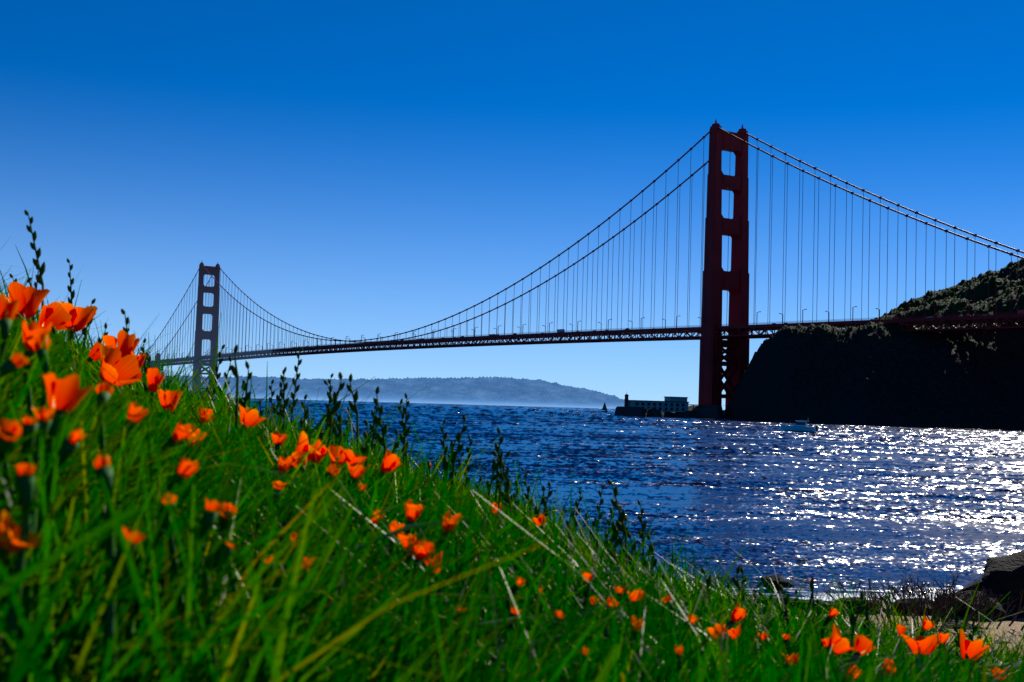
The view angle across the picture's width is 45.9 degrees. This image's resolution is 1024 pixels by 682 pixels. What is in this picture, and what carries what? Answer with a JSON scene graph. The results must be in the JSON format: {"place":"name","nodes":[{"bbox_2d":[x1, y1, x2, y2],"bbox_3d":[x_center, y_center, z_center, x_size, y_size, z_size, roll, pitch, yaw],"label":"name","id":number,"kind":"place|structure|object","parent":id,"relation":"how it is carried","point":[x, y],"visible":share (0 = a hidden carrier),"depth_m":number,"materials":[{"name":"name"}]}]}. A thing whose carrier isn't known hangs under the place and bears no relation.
{"place":"outdoors","nodes":[
{"label":"outdoors","id":0,"kind":"place"},
{"bbox_2d":[141,352,159,376],"bbox_3d":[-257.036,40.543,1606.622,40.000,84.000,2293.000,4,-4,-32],"label":"bridge pylons","id":1,"kind":"object","parent":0,"point":[157,356],"visible":0.01,"depth_m":2311.63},
{"bbox_2d":[162,375,201,390],"bbox_3d":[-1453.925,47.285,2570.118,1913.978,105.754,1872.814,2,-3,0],"label":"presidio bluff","id":2,"kind":"structure","parent":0,"point":[189,388],"depth_m":2826.60,"materials":[{"name":"grey"}]},
{"bbox_2d":[0,0,1023,377],"label":"sky","id":3,"kind":"structure","parent":0,"point":[371,169],"materials":[{"name":"blue"}]},
{"bbox_2d":[186,310,1023,356],"bbox_3d":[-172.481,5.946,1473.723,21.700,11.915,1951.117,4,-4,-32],"label":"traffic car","id":4,"kind":"object","parent":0,"point":[1018,312],"depth_m":883.50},
{"bbox_2d":[203,398,1023,601],"bbox_3d":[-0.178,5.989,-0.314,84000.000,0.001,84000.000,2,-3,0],"label":"water","id":5,"kind":"structure","parent":0,"point":[892,504],"depth_m":102.02,"materials":[{"name":"blue liquid"}]},
{"bbox_2d":[171,375,623,408],"bbox_3d":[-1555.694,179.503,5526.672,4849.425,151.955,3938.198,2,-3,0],"label":"distant hills","id":6,"kind":"structure","parent":5,"relation":"on","point":[503,391],"depth_m":5356.43,"materials":[{"name":"blue"}]},
{"bbox_2d":[160,362,725,409],"bbox_3d":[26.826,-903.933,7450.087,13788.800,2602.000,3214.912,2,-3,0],"label":"haze","id":7,"kind":"object","parent":5,"relation":"on","point":[649,388],"visible":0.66,"depth_m":8936.96,"materials":[{"name":"blue"}]},
{"bbox_2d":[189,390,725,415],"bbox_3d":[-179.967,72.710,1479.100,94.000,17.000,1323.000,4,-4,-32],"label":"bridge piers","id":8,"kind":"structure","parent":5,"relation":"in","point":[231,398],"depth_m":1997.36,"materials":[{"name":"grey concrete"}]},
{"bbox_2d":[192,261,219,389],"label":"tower","id":9,"kind":"structure","parent":8,"relation":"on","point":[201,308],"depth_m":2015.88,"materials":[{"name":"red metal"}]},
{"bbox_2d":[698,120,749,407],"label":"tower","id":10,"kind":"structure","parent":8,"relation":"on","point":[712,375],"depth_m":929.06,"materials":[{"name":"red metal"}]},
{"bbox_2d":[146,311,1023,366],"bbox_3d":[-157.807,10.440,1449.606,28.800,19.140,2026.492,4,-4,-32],"label":"bridge deck","id":11,"kind":"structure","parent":10,"relation":"attached to","point":[929,320],"depth_m":1034.71,"materials":[{"name":"metal"}]},
{"bbox_2d":[146,300,996,360],"bbox_3d":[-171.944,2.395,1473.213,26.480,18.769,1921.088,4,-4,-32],"label":"bridge lamps","id":12,"kind":"object","parent":11,"relation":"on","point":[549,328],"visible":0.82,"depth_m":1156.02,"materials":[{"name":"black metal"}]},
{"bbox_2d":[148,127,1023,359],"bbox_3d":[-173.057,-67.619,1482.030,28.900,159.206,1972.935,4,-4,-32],"label":"suspension cables","id":13,"kind":"object","parent":10,"relation":"attached to","point":[818,178],"visible":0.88,"depth_m":995.91,"materials":[{"name":"metal"}]},
{"bbox_2d":[614,405,723,418],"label":"lime point rock","id":14,"kind":"object","parent":5,"relation":"on","point":[714,412],"visible":0.7,"depth_m":892.23,"materials":[{"name":"black stone"}]},
{"bbox_2d":[628,397,688,411],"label":"building","id":15,"kind":"structure","parent":14,"relation":"on","point":[657,406],"depth_m":901.15,"materials":[{"name":"grey concrete"}]},
{"bbox_2d":[636,402,683,410],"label":"windows","id":16,"kind":"structure","parent":15,"relation":"attached to","point":[660,404],"depth_m":900.29,"materials":[{"name":"black glass"}]},
{"bbox_2d":[629,396,718,405],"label":"lime point roofs","id":17,"kind":"structure","parent":15,"relation":"attached to","point":[672,401],"depth_m":902.57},
{"bbox_2d":[624,394,723,410],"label":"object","id":18,"kind":"object","parent":14,"relation":"on","point":[626,401],"visible":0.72,"depth_m":899.97,"materials":[{"name":"black"}]},
{"bbox_2d":[781,421,815,432],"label":"motor boat","id":19,"kind":"object","parent":5,"relation":"on","point":[797,428],"visible":0.94,"depth_m":378.95,"materials":[{"name":"blue metal"}]},
{"bbox_2d":[724,259,1023,429],"bbox_3d":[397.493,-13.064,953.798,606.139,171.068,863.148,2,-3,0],"label":"headland","id":20,"kind":"structure","parent":5,"relation":"on","point":[870,373],"depth_m":744.53,"materials":[{"name":"black stone"}]},
{"bbox_2d":[773,597,1023,656],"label":"sandy beach","id":21,"kind":"structure","parent":0,"point":[1016,624],"depth_m":32.76,"materials":[{"name":"beige sand"}]},
{"bbox_2d":[9,210,995,665],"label":"weeds","id":22,"kind":"object","parent":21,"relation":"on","point":[497,464],"depth_m":1.76,"materials":[{"name":"green plant"}]},
{"bbox_2d":[732,550,1023,644],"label":"beach rocks","id":23,"kind":"object","parent":21,"relation":"on","point":[1003,576],"visible":0.19,"depth_m":36.08,"materials":[{"name":"black stone"}]},
{"bbox_2d":[822,570,1023,631],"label":"beach shrub","id":24,"kind":"object","parent":23,"relation":"on","point":[984,598],"visible":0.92,"depth_m":32.55,"materials":[{"name":"brown plant"}]},
{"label":"grass","id":25,"kind":"structure","parent":21,"relation":"on"},
{"bbox_2d":[0,317,965,681],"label":"poppy stems","id":26,"kind":"object","parent":25,"relation":"on","point":[28,489],"visible":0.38,"depth_m":0.54,"materials":[{"name":"green plant"}]},
{"bbox_2d":[0,282,1010,681],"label":"poppies","id":27,"kind":"object","parent":26,"relation":"on","point":[120,362],"visible":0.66,"depth_m":1.21,"materials":[{"name":"orange plant"}]},
{"bbox_2d":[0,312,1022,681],"bbox_3d":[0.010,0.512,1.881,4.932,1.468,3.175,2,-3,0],"label":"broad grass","id":28,"kind":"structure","parent":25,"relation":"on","point":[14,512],"depth_m":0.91,"materials":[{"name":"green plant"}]},
{"bbox_2d":[0,239,1023,681],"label":"grass","id":29,"kind":"structure","parent":25,"relation":"on","point":[78,557],"depth_m":0.71,"materials":[{"name":"green plant"}]},
{"bbox_2d":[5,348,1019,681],"bbox_3d":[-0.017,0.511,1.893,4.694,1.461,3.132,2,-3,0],"label":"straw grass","id":30,"kind":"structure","parent":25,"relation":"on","point":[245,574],"depth_m":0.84,"materials":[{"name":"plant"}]}
]}

